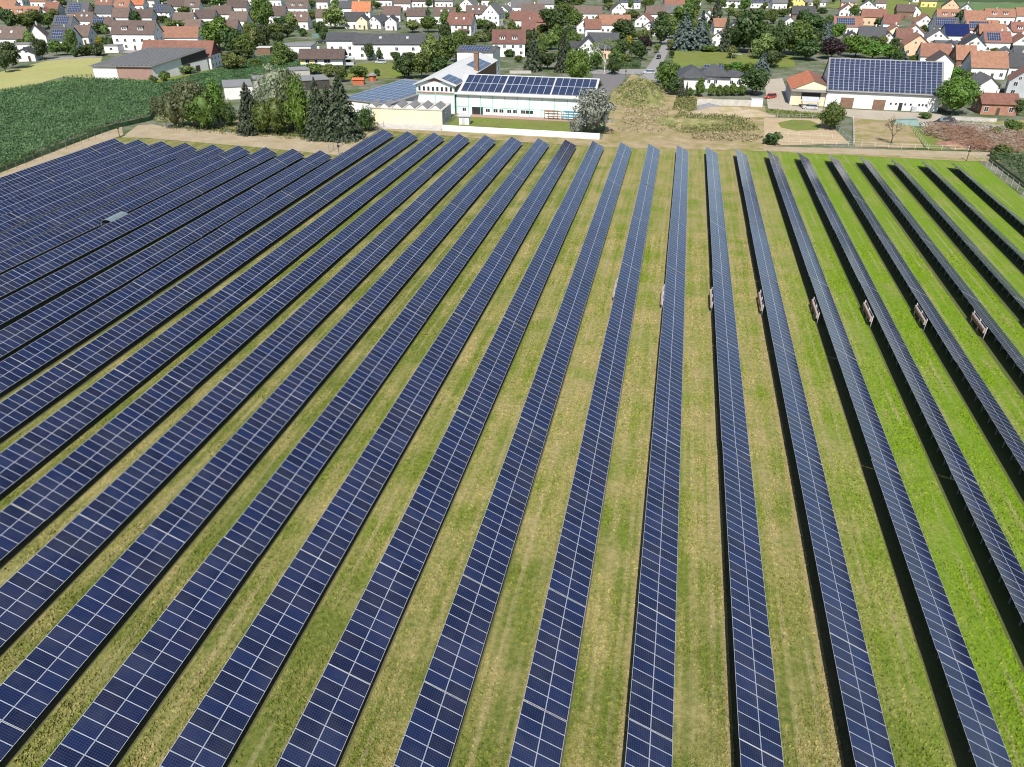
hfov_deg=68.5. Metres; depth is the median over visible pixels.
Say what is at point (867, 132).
paddock
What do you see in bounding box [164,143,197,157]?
solar table
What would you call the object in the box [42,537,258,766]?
solar table
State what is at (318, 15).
house
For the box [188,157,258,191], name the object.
solar table
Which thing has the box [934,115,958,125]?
tarped pile
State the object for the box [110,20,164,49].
apartment block
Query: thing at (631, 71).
side road
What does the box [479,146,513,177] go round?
solar table
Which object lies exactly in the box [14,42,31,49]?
annex
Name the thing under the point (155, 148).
solar table
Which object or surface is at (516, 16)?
house
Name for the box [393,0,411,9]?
house
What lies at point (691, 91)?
thuja
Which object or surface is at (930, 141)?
garden strip
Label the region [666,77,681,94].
leafy tree
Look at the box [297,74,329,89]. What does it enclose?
carport
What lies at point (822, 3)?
house
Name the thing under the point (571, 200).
solar table
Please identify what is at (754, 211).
solar table
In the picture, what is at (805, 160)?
solar table
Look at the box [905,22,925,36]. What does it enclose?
house
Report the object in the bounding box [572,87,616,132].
silver tree
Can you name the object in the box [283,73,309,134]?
leafy tree
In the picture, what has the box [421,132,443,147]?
solar table
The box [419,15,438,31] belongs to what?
leafy tree
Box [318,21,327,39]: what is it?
bush
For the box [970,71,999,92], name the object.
house
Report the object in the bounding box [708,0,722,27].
conifer
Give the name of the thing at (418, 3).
house
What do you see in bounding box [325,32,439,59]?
community hall
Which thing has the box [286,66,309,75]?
garage
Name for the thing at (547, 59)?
leafy tree
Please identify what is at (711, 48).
bush
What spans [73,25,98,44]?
house
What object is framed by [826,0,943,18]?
meadow
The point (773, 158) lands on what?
solar table
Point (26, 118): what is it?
maize crop
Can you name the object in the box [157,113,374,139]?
bank
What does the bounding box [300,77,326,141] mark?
spruce
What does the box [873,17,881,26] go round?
bush
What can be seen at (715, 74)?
bungalow
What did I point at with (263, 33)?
leafy tree
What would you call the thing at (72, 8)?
house
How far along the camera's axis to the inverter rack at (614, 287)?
111.41 m
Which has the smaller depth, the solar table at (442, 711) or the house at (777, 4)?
the solar table at (442, 711)
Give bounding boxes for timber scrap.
[947,119,1005,131]
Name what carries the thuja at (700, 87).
on the dirt ground at (666, 138)
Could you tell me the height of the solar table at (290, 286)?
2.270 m
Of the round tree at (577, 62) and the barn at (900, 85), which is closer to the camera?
the barn at (900, 85)
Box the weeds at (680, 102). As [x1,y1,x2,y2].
[158,73,819,142]
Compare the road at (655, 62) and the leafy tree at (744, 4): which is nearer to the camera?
the road at (655, 62)
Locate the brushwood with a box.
[920,118,1023,152]
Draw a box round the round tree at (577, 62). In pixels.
[563,47,595,77]
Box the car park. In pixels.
[592,74,626,96]
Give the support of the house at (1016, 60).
on the ground at (816, 63)
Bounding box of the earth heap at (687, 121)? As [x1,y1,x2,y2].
[648,118,734,128]
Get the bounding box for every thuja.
[688,87,693,94]
[695,77,704,96]
[708,83,715,95]
[716,84,722,95]
[722,85,729,95]
[730,82,738,95]
[738,85,746,94]
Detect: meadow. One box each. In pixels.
[0,128,1023,766]
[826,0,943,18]
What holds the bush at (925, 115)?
on the ground at (816, 63)
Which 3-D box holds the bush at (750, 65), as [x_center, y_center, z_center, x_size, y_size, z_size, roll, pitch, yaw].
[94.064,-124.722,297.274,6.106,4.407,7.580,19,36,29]
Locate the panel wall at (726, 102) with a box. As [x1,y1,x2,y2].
[697,98,750,105]
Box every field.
[0,57,101,96]
[958,3,1023,9]
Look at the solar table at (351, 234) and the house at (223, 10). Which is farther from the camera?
the house at (223, 10)
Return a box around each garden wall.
[442,125,599,138]
[510,71,530,73]
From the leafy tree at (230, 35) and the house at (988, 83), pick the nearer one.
the house at (988, 83)
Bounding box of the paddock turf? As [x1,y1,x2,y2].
[778,120,820,130]
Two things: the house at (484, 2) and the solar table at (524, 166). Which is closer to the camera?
the solar table at (524, 166)
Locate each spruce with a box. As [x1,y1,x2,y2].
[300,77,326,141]
[318,85,333,140]
[322,71,366,142]
[666,9,697,50]
[691,10,714,50]
[754,51,772,75]
[821,19,833,40]
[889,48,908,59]
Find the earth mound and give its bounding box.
[608,78,665,108]
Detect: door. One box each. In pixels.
[472,107,482,114]
[840,97,853,107]
[872,99,885,109]
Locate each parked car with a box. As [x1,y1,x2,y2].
[375,59,385,63]
[643,69,654,73]
[765,93,776,98]
[802,103,817,109]
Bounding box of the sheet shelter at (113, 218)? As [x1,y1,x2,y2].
[101,212,127,225]
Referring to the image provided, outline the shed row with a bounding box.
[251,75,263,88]
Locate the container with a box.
[750,98,763,106]
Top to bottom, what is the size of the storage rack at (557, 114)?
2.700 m
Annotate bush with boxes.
[14,38,26,42]
[70,46,78,56]
[78,43,91,55]
[90,43,103,55]
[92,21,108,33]
[101,36,113,46]
[148,75,157,81]
[158,71,169,80]
[178,65,196,72]
[217,102,237,125]
[230,49,255,58]
[297,28,307,35]
[304,63,321,73]
[312,21,321,32]
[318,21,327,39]
[374,69,379,75]
[437,21,451,34]
[438,8,448,23]
[467,35,479,40]
[474,31,485,36]
[477,18,485,28]
[482,21,495,40]
[504,49,514,56]
[525,38,539,52]
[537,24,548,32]
[549,23,562,39]
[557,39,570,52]
[568,115,587,131]
[606,53,620,74]
[607,48,622,62]
[683,0,695,6]
[701,45,719,50]
[719,63,731,70]
[730,62,744,70]
[742,62,754,70]
[762,131,782,144]
[769,9,777,23]
[787,0,793,8]
[796,8,808,20]
[813,0,820,8]
[816,8,827,13]
[817,99,846,128]
[870,36,878,42]
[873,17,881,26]
[890,37,900,45]
[918,112,931,117]
[954,9,965,21]
[989,126,1001,133]
[990,144,1012,155]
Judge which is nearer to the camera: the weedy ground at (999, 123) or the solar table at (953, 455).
the solar table at (953, 455)
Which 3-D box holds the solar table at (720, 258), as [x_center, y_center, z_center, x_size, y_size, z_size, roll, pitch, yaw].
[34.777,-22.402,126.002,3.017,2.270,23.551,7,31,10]
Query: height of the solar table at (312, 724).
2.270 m
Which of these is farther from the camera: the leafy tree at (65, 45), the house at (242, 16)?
the house at (242, 16)
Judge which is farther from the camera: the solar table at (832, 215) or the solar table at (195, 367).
the solar table at (832, 215)
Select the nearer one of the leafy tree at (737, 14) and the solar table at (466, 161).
the solar table at (466, 161)
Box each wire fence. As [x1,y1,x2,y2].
[0,129,108,171]
[328,120,383,152]
[977,152,1023,193]
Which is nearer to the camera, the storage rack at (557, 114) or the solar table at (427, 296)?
the solar table at (427, 296)
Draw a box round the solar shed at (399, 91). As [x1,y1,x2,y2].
[345,79,419,113]
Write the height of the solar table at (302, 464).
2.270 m
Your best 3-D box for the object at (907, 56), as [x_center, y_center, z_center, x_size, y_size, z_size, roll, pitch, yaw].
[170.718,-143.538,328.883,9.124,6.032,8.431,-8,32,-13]
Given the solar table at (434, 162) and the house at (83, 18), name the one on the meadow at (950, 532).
the solar table at (434, 162)
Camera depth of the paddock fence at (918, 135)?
202.82 m
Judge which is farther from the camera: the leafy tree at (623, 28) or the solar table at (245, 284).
the leafy tree at (623, 28)
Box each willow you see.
[147,96,161,115]
[165,77,206,127]
[204,77,230,122]
[248,63,310,107]
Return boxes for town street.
[121,50,257,59]
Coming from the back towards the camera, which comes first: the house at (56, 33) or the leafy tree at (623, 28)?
the leafy tree at (623, 28)
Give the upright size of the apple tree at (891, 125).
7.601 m
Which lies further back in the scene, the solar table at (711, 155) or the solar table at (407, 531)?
the solar table at (711, 155)
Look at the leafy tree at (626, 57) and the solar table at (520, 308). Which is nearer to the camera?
the solar table at (520, 308)
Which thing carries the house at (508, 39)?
on the ground at (816, 63)
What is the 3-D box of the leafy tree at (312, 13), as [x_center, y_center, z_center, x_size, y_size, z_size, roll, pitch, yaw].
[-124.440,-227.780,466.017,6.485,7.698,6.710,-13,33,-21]
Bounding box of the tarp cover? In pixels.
[893,119,932,125]
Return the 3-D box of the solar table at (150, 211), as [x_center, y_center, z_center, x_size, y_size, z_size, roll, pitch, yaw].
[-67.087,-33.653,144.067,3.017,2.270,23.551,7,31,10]
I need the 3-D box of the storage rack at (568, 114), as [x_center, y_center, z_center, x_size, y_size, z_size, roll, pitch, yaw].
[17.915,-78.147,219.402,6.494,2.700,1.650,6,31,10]
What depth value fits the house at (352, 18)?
437.02 m
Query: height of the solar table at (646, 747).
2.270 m
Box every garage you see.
[103,44,124,52]
[256,46,272,53]
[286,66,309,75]
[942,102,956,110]
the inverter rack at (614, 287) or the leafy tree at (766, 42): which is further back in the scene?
the leafy tree at (766, 42)
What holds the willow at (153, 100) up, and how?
on the ground at (816, 63)
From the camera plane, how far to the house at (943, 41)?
363.42 m
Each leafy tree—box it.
[0,9,18,25]
[0,41,20,68]
[0,53,9,71]
[14,10,43,28]
[22,28,34,41]
[29,38,49,59]
[39,12,53,27]
[47,8,59,16]
[47,39,62,55]
[57,0,66,5]
[60,40,71,53]
[63,29,77,47]
[99,25,107,34]
[129,10,141,19]
[156,90,183,127]
[157,15,169,21]
[164,20,180,25]
[176,6,193,11]
[183,91,221,129]
[199,17,232,49]
[201,0,210,6]
[208,0,226,5]
[218,27,240,50]
[221,52,247,69]
[232,33,254,53]
[242,21,250,34]
[246,27,260,49]
[248,23,257,27]
[248,58,264,65]
[248,100,271,132]
[250,0,274,24]
[250,10,257,22]
[255,25,271,45]
[262,96,291,134]
[266,21,286,33]
[268,56,285,66]
[269,31,285,41]
[271,41,292,61]
[273,66,300,129]
[277,16,285,23]
[282,25,293,36]
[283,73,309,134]
[285,11,297,29]
[286,51,297,60]
[307,9,314,20]
[309,0,315,7]
[318,63,336,76]
[322,3,347,28]
[331,0,338,5]
[333,65,347,81]
[347,65,368,76]
[353,104,375,130]
[364,42,374,60]
[372,1,381,8]
[376,50,382,58]
[390,52,399,60]
[392,56,414,78]
[401,52,415,57]
[404,20,421,32]
[411,51,430,77]
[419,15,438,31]
[420,32,440,72]
[425,0,432,5]
[429,56,448,72]
[438,34,454,64]
[449,30,467,57]
[455,3,460,12]
[463,37,476,44]
[478,35,489,41]
[490,25,505,36]
[507,19,516,29]
[514,55,524,61]
[526,29,532,38]
[537,32,546,40]
[537,43,547,53]
[538,8,567,28]
[538,37,548,46]
[539,53,556,69]
[544,32,559,49]
[554,0,567,4]
[555,2,574,19]
[565,8,583,26]
[565,25,573,30]
[566,0,585,5]
[566,29,581,40]
[589,49,603,68]
[604,2,612,9]
[609,39,630,53]
[610,18,635,38]
[619,53,631,62]
[624,9,639,18]
[628,0,633,7]
[628,30,637,37]
[629,40,642,56]
[638,26,652,40]
[638,45,647,59]
[640,0,654,5]
[649,16,671,42]
[654,43,660,50]
[654,61,678,90]
[657,11,666,16]
[658,61,666,83]
[666,40,674,50]
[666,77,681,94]
[668,4,696,26]
[668,17,677,38]
[691,4,698,12]
[692,18,698,31]
[720,0,726,7]
[725,7,737,14]
[727,45,738,57]
[730,29,741,51]
[732,11,741,18]
[734,8,770,53]
[738,0,752,9]
[738,68,769,94]
[750,33,775,57]
[760,27,773,51]
[761,11,769,21]
[762,51,782,66]
[771,26,795,52]
[775,19,785,28]
[777,8,789,16]
[787,19,818,55]
[790,39,822,59]
[798,13,826,35]
[810,30,822,42]
[824,13,832,25]
[830,23,846,39]
[843,34,871,56]
[848,4,860,15]
[857,40,893,58]
[878,35,888,44]
[883,43,901,58]
[891,50,905,59]
[909,54,918,60]
[920,24,927,31]
[951,67,963,76]
[960,70,972,77]
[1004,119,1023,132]
[1012,99,1023,112]
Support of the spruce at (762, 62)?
on the ground at (816, 63)
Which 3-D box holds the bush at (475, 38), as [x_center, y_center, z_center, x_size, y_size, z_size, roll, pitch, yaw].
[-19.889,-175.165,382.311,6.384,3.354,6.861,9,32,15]
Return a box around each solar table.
[0,173,26,189]
[0,175,53,201]
[0,176,81,215]
[0,212,25,232]
[0,215,60,251]
[0,218,94,272]
[0,270,31,296]
[0,274,72,324]
[0,278,114,356]
[0,357,34,392]
[0,363,84,437]
[0,369,139,493]
[0,504,43,559]
[0,514,112,646]
[0,525,183,731]
[0,721,24,760]
[10,178,108,221]
[10,282,152,369]
[12,375,191,520]
[13,221,129,279]
[15,147,99,179]
[42,149,125,180]
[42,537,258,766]
[46,180,140,223]
[54,224,165,284]
[60,286,195,374]
[69,150,148,182]
[79,381,246,530]
[80,183,171,226]
[90,138,123,152]
[95,227,201,288]
[97,151,174,185]
[114,290,240,381]
[115,140,148,153]
[115,185,202,229]
[128,153,203,187]
[133,229,234,291]
[139,141,172,155]
[149,187,233,232]
[150,388,303,541]
[157,155,230,189]
[159,549,335,766]
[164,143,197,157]
[166,294,284,387]
[176,232,272,295]
[185,189,265,235]
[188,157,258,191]
[192,144,224,160]
[219,145,250,161]
[219,191,294,237]
[220,158,287,194]
[221,235,311,300]
[222,298,330,394]
[225,396,361,555]
[247,147,276,163]
[252,160,315,195]
[256,193,328,240]
[265,238,348,304]
[275,148,304,164]
[276,664,369,766]
[278,303,376,401]
[281,161,341,198]
[295,196,362,244]
[301,402,421,566]
[303,150,331,166]
[311,242,388,309]
[315,163,370,200]
[328,562,415,683]
[330,138,377,168]
[332,198,395,247]
[336,308,425,409]
[348,165,401,203]
[357,245,427,313]
[359,140,404,170]
[368,129,393,144]
[371,201,429,250]
[380,410,483,579]
[382,167,430,206]
[390,142,432,172]
[393,682,466,766]
[394,131,417,146]
[395,312,474,415]
[405,248,468,318]
[411,203,464,254]
[415,169,461,207]
[419,143,458,173]
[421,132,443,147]
[424,575,498,702]
[448,134,469,149]
[449,145,485,175]
[450,171,491,210]
[452,205,499,256]
[453,251,510,322]
[457,317,524,423]
[463,417,546,592]
[475,135,495,150]
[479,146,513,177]
[486,173,523,213]
[493,207,535,260]
[503,136,521,152]
[504,254,552,327]
[508,700,566,766]
[511,148,541,179]
[520,322,576,430]
[521,174,554,215]
[523,588,585,720]
[530,138,548,153]
[535,210,572,263]
[543,149,569,181]
[549,424,612,606]
[555,258,595,332]
[558,177,587,217]
[559,140,575,155]
[574,151,598,183]
[578,213,609,266]
[585,326,628,438]
[588,141,603,156]
[595,179,620,220]
[607,153,628,185]
[607,262,639,337]
[617,142,631,158]
[622,216,647,271]
[624,719,672,766]
[628,602,675,740]
[632,181,653,223]
[638,432,680,620]
[640,154,657,187]
[646,143,659,159]
[653,332,682,446]
[661,265,684,342]
[667,218,686,274]
[671,183,687,226]
[674,155,687,189]
[676,145,688,161]
[706,147,718,163]
[706,157,721,191]
[708,185,725,229]
[710,221,730,278]
[712,269,738,348]
[716,337,749,455]
[722,441,769,636]
[732,617,783,761]
[735,148,748,164]
[737,159,755,193]
[739,739,783,766]
[743,187,765,231]
[750,223,777,281]
[759,273,795,354]
[767,150,781,166]
[770,161,792,195]
[773,343,821,464]
[780,189,807,233]
[792,226,827,286]
[794,449,867,652]
[797,152,813,169]
[802,163,828,199]
[810,277,856,359]
[816,192,849,238]
[828,154,845,171]
[829,633,895,766]
[834,230,877,291]
[834,348,899,473]
[835,166,865,202]
[853,195,891,241]
[855,760,866,766]
[859,156,878,173]
[859,281,916,366]
[868,168,904,205]
[871,459,974,669]
[877,234,926,295]
[891,159,910,175]
[891,198,935,245]
[895,355,977,483]
[901,170,939,206]
[909,286,977,372]
[921,160,943,177]
[921,238,979,301]
[928,200,979,249]
[934,172,976,209]
[937,650,1012,766]
[950,469,1023,625]
[951,162,976,180]
[956,361,1023,473]
[961,291,1023,377]
[964,241,1023,303]
[965,174,1012,211]
[965,203,1020,251]
[1001,205,1023,231]
[1008,244,1023,266]
[1013,296,1023,310]
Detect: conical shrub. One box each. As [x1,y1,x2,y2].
[94,36,102,44]
[626,35,633,44]
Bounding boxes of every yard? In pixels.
[378,122,441,130]
[765,78,942,121]
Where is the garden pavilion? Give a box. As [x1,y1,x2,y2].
[368,72,375,80]
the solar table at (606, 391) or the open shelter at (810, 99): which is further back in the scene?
the open shelter at (810, 99)
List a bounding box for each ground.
[0,0,1023,197]
[384,74,1023,161]
[920,120,1023,152]
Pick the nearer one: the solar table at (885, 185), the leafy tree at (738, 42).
the solar table at (885, 185)
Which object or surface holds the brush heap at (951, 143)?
on the weedy ground at (999, 123)
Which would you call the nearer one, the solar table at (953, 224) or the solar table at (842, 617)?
the solar table at (842, 617)
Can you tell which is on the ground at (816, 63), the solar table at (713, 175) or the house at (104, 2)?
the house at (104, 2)
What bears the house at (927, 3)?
on the ground at (816, 63)
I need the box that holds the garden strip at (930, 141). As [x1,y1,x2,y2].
[910,125,945,150]
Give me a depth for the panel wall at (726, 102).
240.28 m
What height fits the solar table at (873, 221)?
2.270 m
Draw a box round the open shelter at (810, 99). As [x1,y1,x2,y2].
[801,96,819,107]
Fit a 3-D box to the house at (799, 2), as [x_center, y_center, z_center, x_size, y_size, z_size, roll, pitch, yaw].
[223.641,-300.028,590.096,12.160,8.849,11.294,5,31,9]
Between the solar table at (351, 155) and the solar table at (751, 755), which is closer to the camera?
the solar table at (751, 755)
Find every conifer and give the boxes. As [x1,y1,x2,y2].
[236,82,268,136]
[522,28,542,71]
[553,31,568,73]
[677,77,684,97]
[684,82,688,97]
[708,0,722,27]
[715,14,730,51]
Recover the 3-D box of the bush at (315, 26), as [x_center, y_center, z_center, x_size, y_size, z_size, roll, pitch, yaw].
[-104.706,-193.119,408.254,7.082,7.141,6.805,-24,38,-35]
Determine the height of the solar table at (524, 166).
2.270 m
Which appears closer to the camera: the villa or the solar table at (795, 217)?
the solar table at (795, 217)
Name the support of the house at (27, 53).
on the ground at (816, 63)
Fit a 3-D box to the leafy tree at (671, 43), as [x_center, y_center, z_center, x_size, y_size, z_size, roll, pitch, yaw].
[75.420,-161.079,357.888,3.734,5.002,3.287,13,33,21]
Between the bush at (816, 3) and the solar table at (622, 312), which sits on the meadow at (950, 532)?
the solar table at (622, 312)
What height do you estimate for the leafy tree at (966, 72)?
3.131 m
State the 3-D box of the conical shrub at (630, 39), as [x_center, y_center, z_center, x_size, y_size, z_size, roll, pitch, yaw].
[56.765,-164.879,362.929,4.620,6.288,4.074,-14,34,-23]
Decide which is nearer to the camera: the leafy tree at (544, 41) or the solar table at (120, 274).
the solar table at (120, 274)
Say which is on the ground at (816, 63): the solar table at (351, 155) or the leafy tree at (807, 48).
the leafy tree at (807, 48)
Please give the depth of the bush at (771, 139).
193.35 m
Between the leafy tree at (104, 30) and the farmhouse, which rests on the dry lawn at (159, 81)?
the farmhouse
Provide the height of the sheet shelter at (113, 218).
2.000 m
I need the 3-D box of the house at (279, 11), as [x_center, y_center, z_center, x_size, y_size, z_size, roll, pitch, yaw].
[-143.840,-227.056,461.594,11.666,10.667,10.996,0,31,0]
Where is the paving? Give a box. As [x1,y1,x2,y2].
[455,113,572,121]
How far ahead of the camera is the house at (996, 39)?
356.89 m
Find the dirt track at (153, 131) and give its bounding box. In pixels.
[123,124,381,154]
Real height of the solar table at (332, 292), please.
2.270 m
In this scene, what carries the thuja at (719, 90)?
on the ground at (816, 63)
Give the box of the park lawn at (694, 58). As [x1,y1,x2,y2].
[672,50,759,66]
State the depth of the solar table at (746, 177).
163.36 m
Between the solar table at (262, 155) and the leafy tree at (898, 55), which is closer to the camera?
the solar table at (262, 155)
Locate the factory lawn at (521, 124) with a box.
[441,117,603,132]
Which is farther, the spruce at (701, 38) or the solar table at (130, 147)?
the spruce at (701, 38)
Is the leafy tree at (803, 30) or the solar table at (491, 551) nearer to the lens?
the solar table at (491, 551)
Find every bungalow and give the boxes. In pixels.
[284,43,315,52]
[297,46,354,68]
[677,64,746,89]
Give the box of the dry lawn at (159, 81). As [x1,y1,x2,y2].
[50,67,221,85]
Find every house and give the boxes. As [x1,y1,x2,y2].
[0,0,20,10]
[0,26,29,47]
[12,4,41,13]
[16,0,29,5]
[16,46,41,61]
[29,0,51,6]
[30,21,49,45]
[41,5,49,12]
[44,0,65,14]
[48,24,83,47]
[52,15,80,26]
[65,0,93,15]
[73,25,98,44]
[75,10,97,24]
[89,15,115,33]
[94,0,113,5]
[94,5,113,16]
[111,7,131,19]
[113,0,134,9]
[131,0,148,8]
[133,7,158,22]
[146,0,159,6]
[152,2,174,20]
[167,0,184,11]
[172,12,197,21]
[184,0,203,12]
[184,17,203,27]
[195,9,217,22]
[211,4,233,18]
[225,19,242,34]
[226,0,250,13]
[229,9,251,24]
[268,0,284,5]
[268,4,287,23]
[286,0,310,10]
[286,11,311,29]
[312,0,329,8]
[315,7,341,25]
[339,0,354,15]
[343,10,365,28]
[351,0,372,17]
[356,14,369,29]
[369,13,387,28]
[375,0,393,5]
[382,6,402,21]
[384,15,398,29]
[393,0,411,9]
[406,6,426,22]
[412,0,433,6]
[433,7,455,23]
[434,0,453,6]
[447,12,477,35]
[459,0,477,10]
[466,3,485,19]
[481,2,505,25]
[482,0,496,5]
[492,29,525,56]
[501,3,512,16]
[510,9,531,27]
[511,0,530,10]
[521,2,544,11]
[521,17,536,31]
[531,12,545,26]
[537,0,553,9]
[572,6,602,19]
[576,16,587,33]
[583,19,601,36]
[598,13,630,31]
[610,1,625,14]
[619,0,640,8]
[634,11,654,26]
[641,19,655,35]
[644,4,666,18]
[662,0,684,6]
[663,3,680,14]
[696,10,710,21]
[710,16,726,33]
[711,28,723,45]
[722,0,740,7]
[749,0,768,7]
[769,0,787,9]
[776,14,795,24]
[789,0,805,7]
[790,5,815,19]
[804,0,826,5]
[830,14,862,33]
[837,2,853,15]
[839,0,857,7]
[843,29,857,37]
[857,24,886,44]
[859,0,875,9]
[860,8,887,25]
[873,0,886,8]
[880,14,900,26]
[883,29,894,43]
[887,22,899,34]
[893,28,913,41]
[894,2,915,18]
[899,32,928,55]
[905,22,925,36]
[911,13,930,27]
[913,5,920,16]
[916,41,951,60]
[918,0,937,6]
[924,27,949,42]
[925,50,954,79]
[926,17,959,32]
[932,9,961,16]
[933,40,958,44]
[940,22,969,40]
[941,0,959,8]
[944,39,956,48]
[948,42,976,67]
[958,1,972,9]
[959,33,986,50]
[961,10,986,23]
[961,50,1008,79]
[963,18,998,32]
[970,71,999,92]
[970,89,1020,115]
[973,21,1006,36]
[979,29,1012,50]
[984,7,1015,24]
[996,46,1011,52]
[1001,22,1013,34]
[1004,66,1023,97]
[1005,50,1023,76]
[1008,20,1023,35]
[1009,32,1023,48]
[1010,45,1023,52]
[1014,7,1023,21]
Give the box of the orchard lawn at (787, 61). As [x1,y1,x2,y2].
[768,55,795,66]
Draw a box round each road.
[591,69,646,73]
[639,36,669,79]
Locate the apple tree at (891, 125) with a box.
[883,116,903,142]
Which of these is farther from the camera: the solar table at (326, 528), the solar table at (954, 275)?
the solar table at (954, 275)
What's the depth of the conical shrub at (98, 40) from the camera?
365.12 m
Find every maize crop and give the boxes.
[0,76,163,172]
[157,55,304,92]
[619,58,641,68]
[989,151,1023,186]
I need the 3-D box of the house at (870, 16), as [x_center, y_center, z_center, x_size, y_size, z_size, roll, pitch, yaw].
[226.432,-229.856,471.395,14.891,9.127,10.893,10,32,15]
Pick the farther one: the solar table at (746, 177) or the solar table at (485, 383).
the solar table at (746, 177)
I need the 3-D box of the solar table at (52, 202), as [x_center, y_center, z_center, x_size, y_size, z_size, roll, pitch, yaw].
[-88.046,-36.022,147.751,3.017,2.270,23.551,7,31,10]
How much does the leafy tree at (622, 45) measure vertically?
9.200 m
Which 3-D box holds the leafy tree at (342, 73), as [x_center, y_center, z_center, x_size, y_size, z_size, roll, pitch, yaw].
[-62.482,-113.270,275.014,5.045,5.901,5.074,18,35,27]
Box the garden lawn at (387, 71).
[345,62,403,79]
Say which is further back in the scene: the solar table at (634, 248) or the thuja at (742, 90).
the thuja at (742, 90)
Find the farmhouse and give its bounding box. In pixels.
[141,40,222,68]
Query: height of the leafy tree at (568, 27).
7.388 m
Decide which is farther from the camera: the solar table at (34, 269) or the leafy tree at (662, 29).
the leafy tree at (662, 29)
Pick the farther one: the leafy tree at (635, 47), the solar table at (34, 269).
the leafy tree at (635, 47)
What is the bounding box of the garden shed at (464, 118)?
[458,113,471,124]
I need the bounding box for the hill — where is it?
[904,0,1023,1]
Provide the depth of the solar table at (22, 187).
153.87 m
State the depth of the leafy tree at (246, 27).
381.09 m
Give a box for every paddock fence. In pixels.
[767,114,853,142]
[778,138,969,150]
[909,122,927,145]
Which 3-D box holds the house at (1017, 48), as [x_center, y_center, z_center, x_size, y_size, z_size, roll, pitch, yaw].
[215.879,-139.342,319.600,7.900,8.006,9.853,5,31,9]
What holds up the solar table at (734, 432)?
on the meadow at (950, 532)
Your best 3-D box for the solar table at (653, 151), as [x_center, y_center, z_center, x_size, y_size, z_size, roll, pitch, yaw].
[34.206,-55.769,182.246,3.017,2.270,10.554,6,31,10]
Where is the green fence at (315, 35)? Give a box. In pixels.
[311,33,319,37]
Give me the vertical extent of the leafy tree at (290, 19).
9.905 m
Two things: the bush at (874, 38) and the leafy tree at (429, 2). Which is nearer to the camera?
the bush at (874, 38)
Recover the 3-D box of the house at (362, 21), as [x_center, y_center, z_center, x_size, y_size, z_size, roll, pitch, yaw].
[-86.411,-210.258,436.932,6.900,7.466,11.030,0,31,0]
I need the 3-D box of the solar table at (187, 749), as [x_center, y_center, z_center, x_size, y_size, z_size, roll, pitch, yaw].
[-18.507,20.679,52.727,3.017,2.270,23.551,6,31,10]
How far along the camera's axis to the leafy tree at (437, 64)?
284.37 m
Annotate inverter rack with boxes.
[612,278,617,296]
[660,284,664,309]
[709,287,713,312]
[758,290,763,315]
[811,297,819,323]
[862,300,873,326]
[914,303,927,330]
[970,310,987,338]
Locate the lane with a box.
[47,55,101,59]
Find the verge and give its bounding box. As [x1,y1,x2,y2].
[766,109,821,117]
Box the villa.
[569,32,618,58]
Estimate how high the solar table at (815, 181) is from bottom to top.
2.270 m
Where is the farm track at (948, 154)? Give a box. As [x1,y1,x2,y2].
[764,146,1021,157]
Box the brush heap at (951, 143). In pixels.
[934,139,1014,151]
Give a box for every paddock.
[764,118,849,145]
[854,118,923,147]
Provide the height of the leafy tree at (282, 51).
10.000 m
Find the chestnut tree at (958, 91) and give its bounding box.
[935,74,983,114]
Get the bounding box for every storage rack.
[544,109,562,119]
[562,110,580,119]
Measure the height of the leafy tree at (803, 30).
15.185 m
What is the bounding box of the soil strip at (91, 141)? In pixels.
[0,127,122,176]
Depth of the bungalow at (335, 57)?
299.32 m
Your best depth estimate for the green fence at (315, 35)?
398.18 m
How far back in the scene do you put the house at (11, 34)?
351.60 m
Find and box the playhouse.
[352,77,364,84]
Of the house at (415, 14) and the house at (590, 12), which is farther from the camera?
the house at (590, 12)
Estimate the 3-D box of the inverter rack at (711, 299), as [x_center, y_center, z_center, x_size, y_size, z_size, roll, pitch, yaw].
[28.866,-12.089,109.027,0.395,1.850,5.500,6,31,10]
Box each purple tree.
[638,35,652,46]
[819,37,848,56]
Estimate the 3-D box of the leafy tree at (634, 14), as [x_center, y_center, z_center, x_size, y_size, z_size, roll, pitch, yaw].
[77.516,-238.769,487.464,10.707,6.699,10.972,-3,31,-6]
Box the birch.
[587,37,617,72]
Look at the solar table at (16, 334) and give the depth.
102.24 m
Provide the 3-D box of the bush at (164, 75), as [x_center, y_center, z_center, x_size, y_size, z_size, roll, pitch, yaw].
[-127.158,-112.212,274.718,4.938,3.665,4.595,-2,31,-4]
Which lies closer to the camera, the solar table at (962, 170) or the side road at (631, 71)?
the solar table at (962, 170)
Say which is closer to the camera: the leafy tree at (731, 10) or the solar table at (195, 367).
the solar table at (195, 367)
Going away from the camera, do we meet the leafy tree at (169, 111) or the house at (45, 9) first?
the leafy tree at (169, 111)
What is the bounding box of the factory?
[413,45,602,118]
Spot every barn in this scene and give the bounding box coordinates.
[89,47,208,79]
[785,57,943,111]
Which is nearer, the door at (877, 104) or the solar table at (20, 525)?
the solar table at (20, 525)
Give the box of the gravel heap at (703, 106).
[697,103,720,108]
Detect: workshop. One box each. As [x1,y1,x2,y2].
[222,79,252,99]
[367,98,450,124]
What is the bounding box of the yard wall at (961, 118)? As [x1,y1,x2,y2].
[952,116,996,121]
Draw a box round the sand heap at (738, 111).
[684,106,775,116]
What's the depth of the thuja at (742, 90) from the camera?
254.54 m
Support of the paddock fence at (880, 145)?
on the dirt ground at (666, 138)

